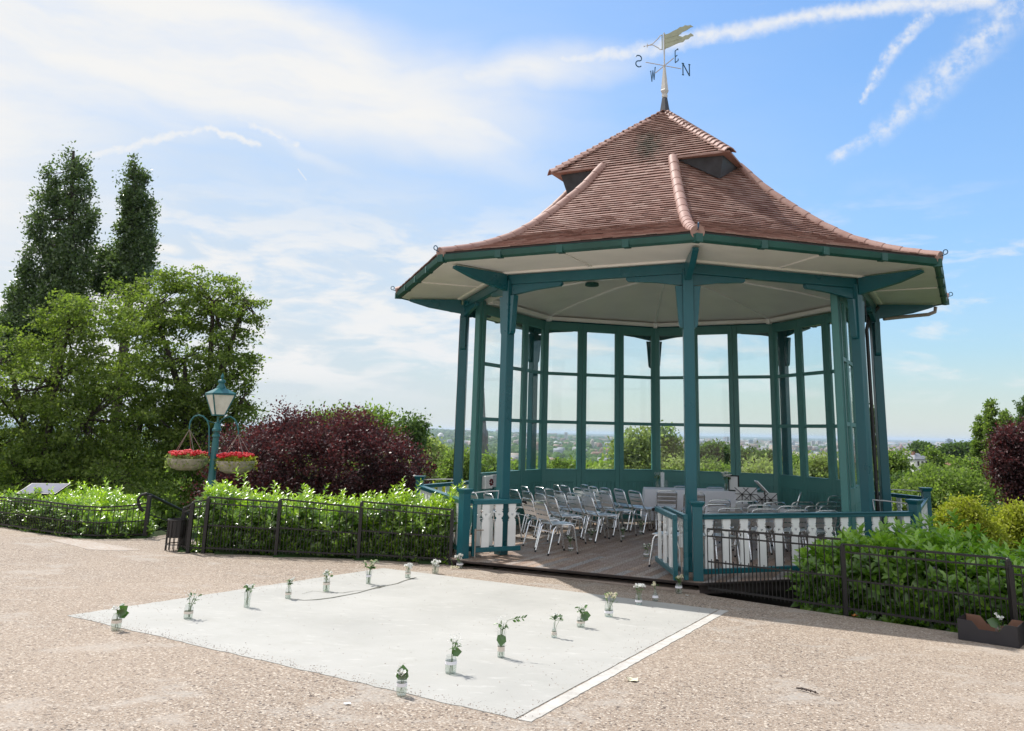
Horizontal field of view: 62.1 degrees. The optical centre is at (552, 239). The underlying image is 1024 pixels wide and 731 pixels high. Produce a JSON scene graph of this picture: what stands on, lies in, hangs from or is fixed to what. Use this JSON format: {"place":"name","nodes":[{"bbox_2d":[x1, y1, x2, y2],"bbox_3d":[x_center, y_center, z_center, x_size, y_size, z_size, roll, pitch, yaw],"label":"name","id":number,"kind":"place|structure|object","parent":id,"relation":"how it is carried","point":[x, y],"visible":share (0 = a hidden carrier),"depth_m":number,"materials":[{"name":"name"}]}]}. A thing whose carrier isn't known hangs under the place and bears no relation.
{"place":"outdoors","nodes":[
{"label":"outdoors","id":0,"kind":"place"},
{"bbox_2d":[1,422,969,597],"bbox_3d":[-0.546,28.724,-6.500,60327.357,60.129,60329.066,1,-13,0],"label":"ground","id":1,"kind":"structure","parent":0,"point":[285,554],"depth_m":14.40,"materials":[{"name":"green plant"}]},
{"bbox_2d":[16,483,69,497],"bbox_3d":[-9.457,4.921,15.692,0.760,0.792,0.380,3,-13,-8],"label":"information board","id":2,"kind":"object","parent":1,"relation":"on","point":[57,487],"visible":0.53,"depth_m":15.78,"materials":[{"name":"white metal"}]},
{"bbox_2d":[0,140,106,436],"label":"poplar","id":3,"kind":"object","parent":1,"relation":"on","point":[66,264],"visible":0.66,"depth_m":46.53,"materials":[{"name":"green plant"}]},
{"bbox_2d":[0,497,145,535],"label":"curved fence","id":4,"kind":"object","parent":1,"relation":"on","point":[55,519],"visible":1,"depth_m":14.60,"materials":[{"name":"black metal"}]},
{"bbox_2d":[0,477,157,538],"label":"laurel hedge","id":5,"kind":"object","parent":1,"relation":"on","point":[92,497],"visible":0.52,"depth_m":15.01,"materials":[{"name":"green plant"}]},
{"bbox_2d":[0,288,180,506],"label":"broad tree","id":6,"kind":"object","parent":1,"relation":"on","point":[57,455],"visible":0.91,"depth_m":26.08,"materials":[{"name":"green plant"}]},
{"bbox_2d":[85,152,164,488],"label":"poplar","id":7,"kind":"object","parent":1,"relation":"on","point":[134,249],"visible":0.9,"depth_m":48.56,"materials":[{"name":"green plant"}]},
{"bbox_2d":[64,264,271,522],"bbox_3d":[-13.460,6.797,29.087,7.836,12.201,5.353,1,-13,0],"label":"broad tree","id":8,"kind":"object","parent":1,"relation":"on","point":[187,397],"visible":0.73,"depth_m":29.21,"materials":[{"name":"green plant"}]},
{"bbox_2d":[178,503,190,548],"bbox_3d":[-5.715,4.569,13.164,0.069,0.990,0.516,9,-15,-31],"label":"metal fence","id":9,"kind":"object","parent":1,"relation":"on","point":[184,513],"visible":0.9,"depth_m":13.22,"materials":[{"name":"black metal"}]},
{"bbox_2d":[189,373,238,487],"bbox_3d":[-6.381,3.964,15.889,0.801,2.919,0.549,10,-15,-33],"label":"street lamp","id":10,"kind":"object","parent":1,"relation":"on","point":[220,397],"visible":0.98,"depth_m":15.95,"materials":[{"name":"teal metal"}]},
{"bbox_2d":[164,429,209,469],"bbox_3d":[-6.823,3.929,15.894,0.808,0.750,0.830,1,-13,0],"label":"hanging basket","id":11,"kind":"object","parent":10,"relation":"hanging from","point":[189,459],"visible":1,"depth_m":15.64,"materials":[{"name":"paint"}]},
{"bbox_2d":[214,434,258,473],"bbox_3d":[-5.903,4.004,15.884,0.815,0.717,0.808,1,-13,0],"label":"hanging basket","id":12,"kind":"object","parent":10,"relation":"hanging from","point":[231,462],"visible":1,"depth_m":15.64,"materials":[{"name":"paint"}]},
{"bbox_2d":[201,496,277,553],"bbox_3d":[-4.783,4.504,13.007,1.136,1.087,0.050,1,-13,0],"label":"metal fence","id":13,"kind":"object","parent":1,"relation":"on","point":[204,548],"visible":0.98,"depth_m":13.01,"materials":[{"name":"black metal"}]},
{"bbox_2d":[180,396,446,531],"bbox_3d":[-6.396,7.041,21.898,5.771,5.963,5.670,13,-18,-43],"label":"copper tree","id":14,"kind":"object","parent":1,"relation":"on","point":[298,439],"visible":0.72,"depth_m":21.42,"materials":[{"name":"purple plant"}]},
{"bbox_2d":[274,498,359,556],"bbox_3d":[-3.603,4.538,12.985,1.267,1.101,0.053,1,-13,0],"label":"metal fence","id":15,"kind":"object","parent":1,"relation":"on","point":[277,533],"visible":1,"depth_m":13.01,"materials":[{"name":"black metal"}]},
{"bbox_2d":[190,467,472,564],"bbox_3d":[-3.581,4.601,13.732,4.482,1.744,1.856,1,-13,0],"label":"laurel hedge","id":16,"kind":"object","parent":1,"relation":"on","point":[229,490],"visible":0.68,"depth_m":13.21,"materials":[{"name":"green plant"}]},
{"bbox_2d":[297,398,411,479],"bbox_3d":[-7.778,10.137,31.443,4.809,8.456,3.852,1,-13,0],"label":"oak tree","id":17,"kind":"object","parent":1,"relation":"on","point":[386,417],"visible":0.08,"depth_m":32.02,"materials":[{"name":"green plant"}]},
{"bbox_2d":[356,501,453,564],"bbox_3d":[-2.252,4.586,12.932,1.480,1.137,0.055,0,-13,5],"label":"metal fence","id":18,"kind":"object","parent":1,"relation":"on","point":[359,551],"visible":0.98,"depth_m":12.95,"materials":[{"name":"black metal"}]},
{"bbox_2d":[388,405,440,483],"bbox_3d":[-5.812,10.664,32.386,2.605,8.582,2.443,1,-13,0],"label":"oak tree","id":19,"kind":"object","parent":1,"relation":"on","point":[419,428],"visible":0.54,"depth_m":32.86,"materials":[{"name":"green plant"}]},
{"bbox_2d":[404,435,450,554],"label":"leafy tree","id":20,"kind":"object","parent":1,"relation":"on","point":[437,448],"visible":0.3,"depth_m":49.92,"materials":[{"name":"green plant"}]},
{"bbox_2d":[431,444,496,485],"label":"leafy tree","id":21,"kind":"object","parent":1,"relation":"on","point":[448,468],"visible":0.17,"depth_m":44.05,"materials":[{"name":"green plant"}]},
{"bbox_2d":[1,448,945,570],"bbox_3d":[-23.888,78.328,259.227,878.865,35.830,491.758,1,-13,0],"label":"woodland","id":22,"kind":"object","parent":1,"relation":"on","point":[159,522],"depth_m":66.41,"materials":[{"name":"green plant"}]},
{"bbox_2d":[0,425,947,471],"bbox_3d":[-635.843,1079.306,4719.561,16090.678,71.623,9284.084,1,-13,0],"label":"distant woodland","id":23,"kind":"object","parent":1,"relation":"on","point":[450,435],"visible":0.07,"depth_m":3328.63,"materials":[{"name":"green plant"}]},
{"bbox_2d":[482,394,487,456],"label":"church","id":24,"kind":"structure","parent":1,"relation":"on","point":[484,438],"depth_m":504.43,"materials":[{"name":"stone"}]},
{"bbox_2d":[481,452,525,470],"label":"oak tree","id":25,"kind":"object","parent":1,"relation":"on","point":[491,461],"visible":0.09,"depth_m":53.87,"materials":[{"name":"green plant"}]},
{"bbox_2d":[93,427,970,462],"bbox_3d":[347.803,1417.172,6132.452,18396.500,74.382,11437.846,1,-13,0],"label":"distant town","id":26,"kind":"object","parent":1,"relation":"on","point":[560,449],"visible":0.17,"depth_m":3573.78},
{"bbox_2d":[536,456,590,468],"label":"oak tree","id":27,"kind":"object","parent":1,"relation":"on","point":[557,463],"visible":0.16,"depth_m":57.70,"materials":[{"name":"green plant"}]},
{"bbox_2d":[596,425,670,469],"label":"birch tree","id":28,"kind":"object","parent":1,"relation":"on","point":[637,453],"visible":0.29,"depth_m":42.24,"materials":[{"name":"green plant"}]},
{"bbox_2d":[660,420,683,468],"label":"leafy tree","id":29,"kind":"object","parent":1,"relation":"on","point":[670,446],"visible":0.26,"depth_m":44.36,"materials":[{"name":"green plant"}]},
{"bbox_2d":[661,451,708,469],"bbox_3d":[6.062,14.371,38.831,3.039,9.204,3.355,-9,-16,38],"label":"leafy tree","id":30,"kind":"object","parent":1,"relation":"on","point":[677,463],"visible":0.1,"depth_m":39.51,"materials":[{"name":"green plant"}]},
{"bbox_2d":[700,453,747,471],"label":"leafy tree","id":31,"kind":"object","parent":1,"relation":"on","point":[714,466],"visible":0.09,"depth_m":40.27,"materials":[{"name":"green plant"}]},
{"bbox_2d":[700,438,748,468],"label":"oak tree","id":32,"kind":"object","parent":1,"relation":"on","point":[715,450],"visible":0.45,"depth_m":52.80,"materials":[{"name":"green plant"}]},
{"bbox_2d":[740,440,772,466],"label":"oak tree","id":33,"kind":"object","parent":1,"relation":"on","point":[761,453],"visible":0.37,"depth_m":59.68,"materials":[{"name":"green plant"}]},
{"bbox_2d":[725,452,819,475],"bbox_3d":[9.550,14.275,37.897,4.585,9.330,4.218,1,-13,0],"label":"willow tree","id":34,"kind":"object","parent":1,"relation":"on","point":[761,466],"visible":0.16,"depth_m":38.25,"materials":[{"name":"green plant"}]},
{"bbox_2d":[792,450,839,478],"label":"willow tree","id":35,"kind":"object","parent":1,"relation":"on","point":[818,465],"visible":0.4,"depth_m":40.24,"materials":[{"name":"green plant"}]},
{"bbox_2d":[856,446,914,508],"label":"leafy tree","id":36,"kind":"object","parent":1,"relation":"on","point":[897,462],"visible":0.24,"depth_m":42.12,"materials":[{"name":"green plant"}]},
{"bbox_2d":[874,470,913,504],"bbox_3d":[15.431,14.833,37.782,2.475,8.930,2.633,5,-13,-15],"label":"oak tree","id":37,"kind":"object","parent":1,"relation":"on","point":[895,477],"visible":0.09,"depth_m":38.42,"materials":[{"name":"green plant"}]},
{"bbox_2d":[783,508,1023,632],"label":"laurel hedge","id":38,"kind":"object","parent":1,"relation":"on","point":[943,538],"visible":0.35,"depth_m":9.92,"materials":[{"name":"green plant"}]},
{"bbox_2d":[906,439,938,455],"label":"round tree","id":39,"kind":"object","parent":1,"relation":"on","point":[915,446],"visible":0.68,"depth_m":309.82,"materials":[{"name":"green plant"}]},
{"bbox_2d":[840,543,1012,626],"bbox_3d":[4.080,3.964,9.351,1.837,1.063,0.070,-9,-16,38],"label":"metal fence","id":40,"kind":"object","parent":1,"relation":"on","point":[844,580],"visible":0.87,"depth_m":9.41,"materials":[{"name":"black metal"}]},
{"bbox_2d":[918,445,948,570],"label":"leafy tree","id":41,"kind":"object","parent":1,"relation":"on","point":[932,453],"visible":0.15,"depth_m":77.20,"materials":[{"name":"green plant"}]},
{"bbox_2d":[879,460,1008,583],"bbox_3d":[13.957,12.277,30.095,5.198,8.675,4.174,1,-13,0],"label":"willow tree","id":42,"kind":"object","parent":1,"relation":"on","point":[952,482],"visible":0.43,"depth_m":30.26,"materials":[{"name":"green plant"}]},
{"bbox_2d":[934,439,970,460],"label":"round tree","id":43,"kind":"object","parent":1,"relation":"on","point":[959,447],"visible":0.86,"depth_m":202.54,"materials":[{"name":"green plant"}]},
{"bbox_2d":[937,450,1002,507],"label":"leafy tree","id":44,"kind":"object","parent":1,"relation":"on","point":[959,461],"visible":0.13,"depth_m":48.10,"materials":[{"name":"green plant"}]},
{"bbox_2d":[966,414,984,463],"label":"poplar","id":45,"kind":"object","parent":1,"relation":"on","point":[976,448],"visible":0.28,"depth_m":56.43,"materials":[{"name":"green plant"}]},
{"bbox_2d":[932,490,1021,553],"bbox_3d":[9.123,8.276,18.783,2.285,5.326,2.002,1,-13,0],"label":"golden shrub","id":46,"kind":"object","parent":1,"relation":"on","point":[968,509],"visible":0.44,"depth_m":18.83,"materials":[{"name":"yellow plant"}]},
{"bbox_2d":[976,397,999,462],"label":"poplar","id":47,"kind":"object","parent":1,"relation":"on","point":[989,411],"visible":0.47,"depth_m":55.70,"materials":[{"name":"green plant"}]},
{"bbox_2d":[971,415,1023,509],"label":"copper tree","id":48,"kind":"object","parent":1,"relation":"on","point":[1005,466],"visible":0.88,"depth_m":25.04,"materials":[{"name":"purple plant"}]},
{"bbox_2d":[985,496,1023,556],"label":"golden shrub","id":49,"kind":"object","parent":1,"relation":"on","point":[1013,515],"visible":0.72,"depth_m":19.87,"materials":[{"name":"yellow plant"}]},
{"bbox_2d":[995,408,1013,431],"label":"poplar","id":50,"kind":"object","parent":1,"relation":"on","point":[1003,415],"visible":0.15,"depth_m":54.75,"materials":[{"name":"green plant"}]},
{"bbox_2d":[1012,395,1023,433],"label":"poplar","id":51,"kind":"object","parent":1,"relation":"on","point":[1020,408],"visible":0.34,"depth_m":49.06,"materials":[{"name":"green plant"}]},
{"bbox_2d":[0,527,1023,730],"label":"gravel","id":52,"kind":"structure","parent":0,"point":[740,665],"depth_m":6.67,"materials":[{"name":"beige gravel"}]},
{"bbox_2d":[51,539,137,550],"bbox_3d":[-7.292,4.808,13.360,1.963,0.029,0.565,-8,-15,34],"label":"worn patch","id":53,"kind":"object","parent":52,"relation":"on","point":[90,545],"visible":1,"depth_m":13.33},
{"bbox_2d":[111,616,121,624],"bbox_3d":[-3.896,3.408,7.589,0.088,0.135,0.086,1,-13,0],"label":"glass jar","id":54,"kind":"object","parent":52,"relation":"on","point":[113,621],"visible":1,"depth_m":7.57,"materials":[{"name":"clear glass"}]},
{"bbox_2d":[112,603,128,627],"bbox_3d":[-3.869,3.363,7.590,0.141,0.201,0.118,1,-13,0],"label":"flower posy","id":55,"kind":"object","parent":54,"relation":"in","point":[122,611],"visible":1,"depth_m":7.60,"materials":[{"name":"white plant"}]},
{"bbox_2d":[137,492,197,535],"bbox_3d":[-7.022,5.062,15.549,0.249,0.953,1.778,-1,-13,8],"label":"handrail","id":56,"kind":"object","parent":52,"relation":"on","point":[147,510],"visible":0.85,"depth_m":14.79,"materials":[{"name":"black metal"}]},
{"bbox_2d":[164,518,188,551],"bbox_3d":[-5.838,4.580,13.198,0.322,0.472,0.323,1,-13,0],"label":"slatted guard","id":57,"kind":"object","parent":52,"relation":"on","point":[176,527],"visible":0.88,"depth_m":13.10,"materials":[{"name":"black metal"}]},
{"bbox_2d":[185,499,205,552],"bbox_3d":[-5.458,4.508,12.996,0.243,1.036,0.060,4,-13,-13],"label":"metal fence","id":58,"kind":"object","parent":52,"relation":"on","point":[190,527],"visible":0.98,"depth_m":13.00,"materials":[{"name":"black metal"}]},
{"bbox_2d":[68,568,717,718],"bbox_3d":[-1.337,3.916,8.810,5.113,0.217,5.013,-6,-14,27],"label":"concrete pad","id":59,"kind":"object","parent":52,"relation":"on","point":[428,612],"visible":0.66,"depth_m":8.02,"materials":[{"name":"grey concrete"}]},
{"bbox_2d":[75,569,706,718],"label":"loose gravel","id":60,"kind":"structure","parent":59,"relation":"on","point":[367,656],"depth_m":6.93,"materials":[{"name":"grey gravel"}]},
{"bbox_2d":[445,655,456,666],"bbox_3d":[-0.788,3.278,6.565,0.090,0.130,0.088,1,-13,0],"label":"glass jar","id":61,"kind":"object","parent":59,"relation":"on","point":[449,662],"visible":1,"depth_m":6.56,"materials":[{"name":"clear glass"}]},
{"bbox_2d":[448,632,462,671],"bbox_3d":[-0.764,3.193,6.585,0.129,0.282,0.174,1,-13,0],"label":"flower posy","id":62,"kind":"object","parent":61,"relation":"in","point":[456,651],"visible":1,"depth_m":6.57,"materials":[{"name":"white plant"}]},
{"bbox_2d":[497,642,504,651],"bbox_3d":[-0.435,3.403,7.149,0.082,0.200,0.080,1,-13,0],"label":"glass jar","id":63,"kind":"object","parent":59,"relation":"on","point":[500,649],"visible":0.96,"depth_m":7.12,"materials":[{"name":"clear glass"}]},
{"bbox_2d":[494,615,526,655],"bbox_3d":[-0.373,3.323,7.134,0.277,0.329,0.141,-4,-14,23],"label":"flower posy","id":64,"kind":"object","parent":63,"relation":"in","point":[501,639],"visible":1,"depth_m":7.15,"materials":[{"name":"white plant"}]},
{"bbox_2d":[396,681,406,694],"bbox_3d":[-1.056,3.110,5.934,0.075,0.125,0.074,1,-13,0],"label":"glass jar","id":65,"kind":"object","parent":52,"relation":"on","point":[399,684],"visible":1,"depth_m":5.91,"materials":[{"name":"clear glass"}]},
{"bbox_2d":[395,665,408,692],"bbox_3d":[-1.064,3.072,5.945,0.102,0.181,0.072,-7,-15,33],"label":"flower posy","id":66,"kind":"object","parent":65,"relation":"in","point":[401,672],"visible":1,"depth_m":5.94,"materials":[{"name":"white plant"}]},
{"bbox_2d":[517,610,727,721],"bbox_3d":[0.898,3.707,7.640,0.110,0.197,5.000,-5,-14,25],"label":"pad edging","id":67,"kind":"object","parent":52,"relation":"on","point":[550,706],"visible":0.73,"depth_m":6.74,"materials":[{"name":"paint"}]},
{"bbox_2d":[391,25,952,608],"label":"bandstand","id":68,"kind":"structure","parent":52,"relation":"on","point":[663,223],"depth_m":14.71,"materials":[{"name":"wood"}]},
{"bbox_2d":[510,489,545,532],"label":"chair","id":69,"kind":"object","parent":68,"relation":"on","point":[514,494],"visible":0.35,"depth_m":16.09,"materials":[{"name":"metal"}]},
{"bbox_2d":[522,491,559,536],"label":"chair","id":70,"kind":"object","parent":68,"relation":"on","point":[527,495],"visible":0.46,"depth_m":15.76,"materials":[{"name":"metal"}]},
{"bbox_2d":[522,497,562,548],"bbox_3d":[-0.183,4.726,14.208,0.619,0.795,0.463,8,-14,-27],"label":"chair","id":71,"kind":"object","parent":68,"relation":"on","point":[531,503],"visible":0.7,"depth_m":14.13,"materials":[{"name":"metal"}]},
{"bbox_2d":[534,493,572,538],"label":"chair","id":72,"kind":"object","parent":68,"relation":"on","point":[537,498],"visible":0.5,"depth_m":15.25,"materials":[{"name":"metal"}]},
{"bbox_2d":[534,501,578,555],"bbox_3d":[0.035,4.579,13.536,0.619,0.795,0.463,8,-14,-28],"label":"chair","id":73,"kind":"object","parent":68,"relation":"on","point":[557,523],"visible":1,"depth_m":13.46,"materials":[{"name":"metal"}]},
{"bbox_2d":[546,495,586,544],"bbox_3d":[0.215,4.870,14.806,0.619,0.795,0.463,7,-14,-25],"label":"chair","id":74,"kind":"object","parent":68,"relation":"on","point":[568,516],"visible":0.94,"depth_m":14.74,"materials":[{"name":"metal"}]},
{"bbox_2d":[554,491,591,536],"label":"chair","id":75,"kind":"object","parent":68,"relation":"on","point":[562,500],"visible":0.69,"depth_m":15.93,"materials":[{"name":"metal"}]},
{"bbox_2d":[567,492,605,538],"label":"chair","id":76,"kind":"object","parent":68,"relation":"on","point":[575,502],"visible":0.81,"depth_m":15.56,"materials":[{"name":"metal"}]},
{"bbox_2d":[583,489,618,532],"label":"chair","id":77,"kind":"object","parent":68,"relation":"on","point":[594,498],"visible":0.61,"depth_m":16.61,"materials":[{"name":"metal"}]},
{"bbox_2d":[581,495,621,542],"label":"chair","id":78,"kind":"object","parent":68,"relation":"on","point":[592,504],"visible":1,"depth_m":15.06,"materials":[{"name":"metal"}]},
{"bbox_2d":[600,487,634,528],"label":"chair","id":79,"kind":"object","parent":68,"relation":"on","point":[614,504],"visible":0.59,"depth_m":17.23,"materials":[{"name":"metal"}]},
{"bbox_2d":[598,491,636,536],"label":"chair","id":80,"kind":"object","parent":68,"relation":"on","point":[609,501],"visible":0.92,"depth_m":15.99,"materials":[{"name":"metal"}]},
{"bbox_2d":[614,488,649,531],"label":"chair","id":81,"kind":"object","parent":68,"relation":"on","point":[620,497],"visible":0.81,"depth_m":16.91,"materials":[{"name":"metal"}]},
{"bbox_2d":[628,490,662,533],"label":"chair","id":82,"kind":"object","parent":68,"relation":"on","point":[638,499],"visible":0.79,"depth_m":16.52,"materials":[{"name":"metal"}]},
{"bbox_2d":[648,531,682,566],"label":"chair","id":83,"kind":"object","parent":68,"relation":"on","point":[653,539],"visible":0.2,"depth_m":12.29,"materials":[{"name":"metal"}]},
{"bbox_2d":[653,490,678,531],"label":"chair","id":84,"kind":"object","parent":68,"relation":"on","point":[664,502],"visible":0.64,"depth_m":16.82,"materials":[{"name":"metal"}]},
{"bbox_2d":[703,504,726,538],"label":"chair","id":85,"kind":"object","parent":68,"relation":"on","point":[711,509],"visible":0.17,"depth_m":13.75,"materials":[{"name":"metal"}]},
{"bbox_2d":[703,513,739,566],"bbox_3d":[2.405,4.351,12.318,0.463,0.795,0.619,5,-13,-15],"label":"chair","id":86,"kind":"object","parent":68,"relation":"on","point":[734,524],"visible":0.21,"depth_m":12.16,"materials":[{"name":"metal"}]},
{"bbox_2d":[703,507,742,560],"bbox_3d":[2.655,4.573,13.278,0.463,0.795,0.619,4,-13,-14],"label":"chair","id":87,"kind":"object","parent":68,"relation":"on","point":[719,511],"visible":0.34,"depth_m":13.09,"materials":[{"name":"metal"}]},
{"bbox_2d":[734,500,757,548],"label":"chair","id":88,"kind":"object","parent":68,"relation":"on","point":[742,505],"visible":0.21,"depth_m":14.56,"materials":[{"name":"metal"}]},
{"bbox_2d":[740,488,757,535],"bbox_3d":[3.566,5.035,15.592,0.430,0.939,0.494,-3,-14,19],"label":"music stand","id":89,"kind":"object","parent":68,"relation":"on","point":[751,494],"visible":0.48,"depth_m":15.62,"materials":[{"name":"black metal"}]},
{"bbox_2d":[735,487,748,499],"bbox_3d":[3.496,4.693,15.704,0.231,0.235,0.108,-4,-14,21],"label":"sheet music","id":90,"kind":"object","parent":89,"relation":"on","point":[741,490],"visible":0.79,"depth_m":15.70,"materials":[{"name":"white paper"}]},
{"bbox_2d":[732,504,772,554],"bbox_3d":[3.282,4.748,13.996,0.463,0.795,0.619,4,-13,-13],"label":"chair","id":91,"kind":"object","parent":68,"relation":"on","point":[749,509],"visible":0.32,"depth_m":13.81,"materials":[{"name":"metal"}]},
{"bbox_2d":[734,508,775,561],"bbox_3d":[3.167,4.581,13.270,0.463,0.795,0.619,5,-13,-15],"label":"chair","id":92,"kind":"object","parent":68,"relation":"on","point":[750,528],"visible":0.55,"depth_m":13.10,"materials":[{"name":"metal"}]},
{"bbox_2d":[749,502,786,550],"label":"chair","id":93,"kind":"object","parent":68,"relation":"on","point":[775,506],"visible":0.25,"depth_m":14.39,"materials":[{"name":"metal"}]},
{"bbox_2d":[764,505,801,551],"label":"chair","id":94,"kind":"object","parent":68,"relation":"on","point":[781,510],"visible":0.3,"depth_m":13.71,"materials":[{"name":"metal"}]},
{"bbox_2d":[768,509,807,563],"bbox_3d":[3.653,4.574,13.197,0.463,0.795,0.619,4,-13,-13],"label":"chair","id":95,"kind":"object","parent":68,"relation":"on","point":[789,524],"visible":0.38,"depth_m":13.04,"materials":[{"name":"metal"}]},
{"bbox_2d":[791,505,828,551],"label":"chair","id":96,"kind":"object","parent":68,"relation":"on","point":[812,510],"visible":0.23,"depth_m":13.81,"materials":[{"name":"metal"}]},
{"bbox_2d":[799,510,837,536],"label":"chair","id":97,"kind":"object","parent":68,"relation":"on","point":[823,525],"visible":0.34,"depth_m":13.02,"materials":[{"name":"metal"}]},
{"bbox_3d":[2.959,5.650,17.894,2.040,0.736,0.720,0,-13,4],"label":"trestle table","id":98,"kind":"object","parent":68,"relation":"on","visible":0},
{"bbox_2d":[640,487,749,521],"bbox_3d":[2.966,5.578,17.904,2.224,0.618,0.896,0,-13,4],"label":"tablecloth","id":99,"kind":"object","parent":98,"relation":"on","point":[649,496],"visible":0.34,"depth_m":17.57,"materials":[{"name":"white fabric"}]},
{"bbox_2d":[728,475,738,490],"bbox_3d":[3.783,5.047,17.618,0.133,0.320,0.280,11,-16,-37],"label":"picture frame","id":100,"kind":"object","parent":99,"relation":"on","point":[733,481],"visible":0.84,"depth_m":17.59,"materials":[{"name":"black metal"}]},
{"bbox_2d":[707,528,842,610],"bbox_3d":[2.697,4.024,10.491,1.788,0.805,0.020,-9,-16,39],"label":"metal fence","id":101,"kind":"object","parent":52,"relation":"on","point":[788,599],"visible":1,"depth_m":10.45,"materials":[{"name":"black metal"}]},
{"bbox_2d":[957,613,1023,647],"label":"cardboard tray","id":102,"kind":"object","parent":52,"relation":"on","point":[974,628],"visible":0.99,"depth_m":8.59,"materials":[{"name":"brown cardboard"}]},
{"bbox_2d":[1008,565,1023,619],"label":"metal fence","id":103,"kind":"object","parent":52,"relation":"on","point":[1014,603],"visible":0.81,"depth_m":8.80,"materials":[{"name":"black metal"}]},
{"bbox_2d":[0,0,1023,440],"label":"sky","id":104,"kind":"structure","parent":0,"point":[319,154],"materials":[{"name":"blue"}]},
{"bbox_2d":[908,452,926,471],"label":"house","id":105,"kind":"structure","parent":0,"point":[918,458],"depth_m":250.22,"materials":[{"name":"white paint"}]},
{"bbox_3d":[4.531,3.990,8.622,0.080,0.150,0.079,1,-13,0],"label":"glass jar","id":106,"kind":"object","parent":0,"visible":0},
{"bbox_2d":[987,612,1004,631],"bbox_3d":[4.516,3.926,8.642,0.204,0.260,0.091,-1,-13,9],"label":"flower posy","id":107,"kind":"object","parent":106,"relation":"in","point":[993,622],"visible":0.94,"depth_m":8.64,"materials":[{"name":"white plant"}]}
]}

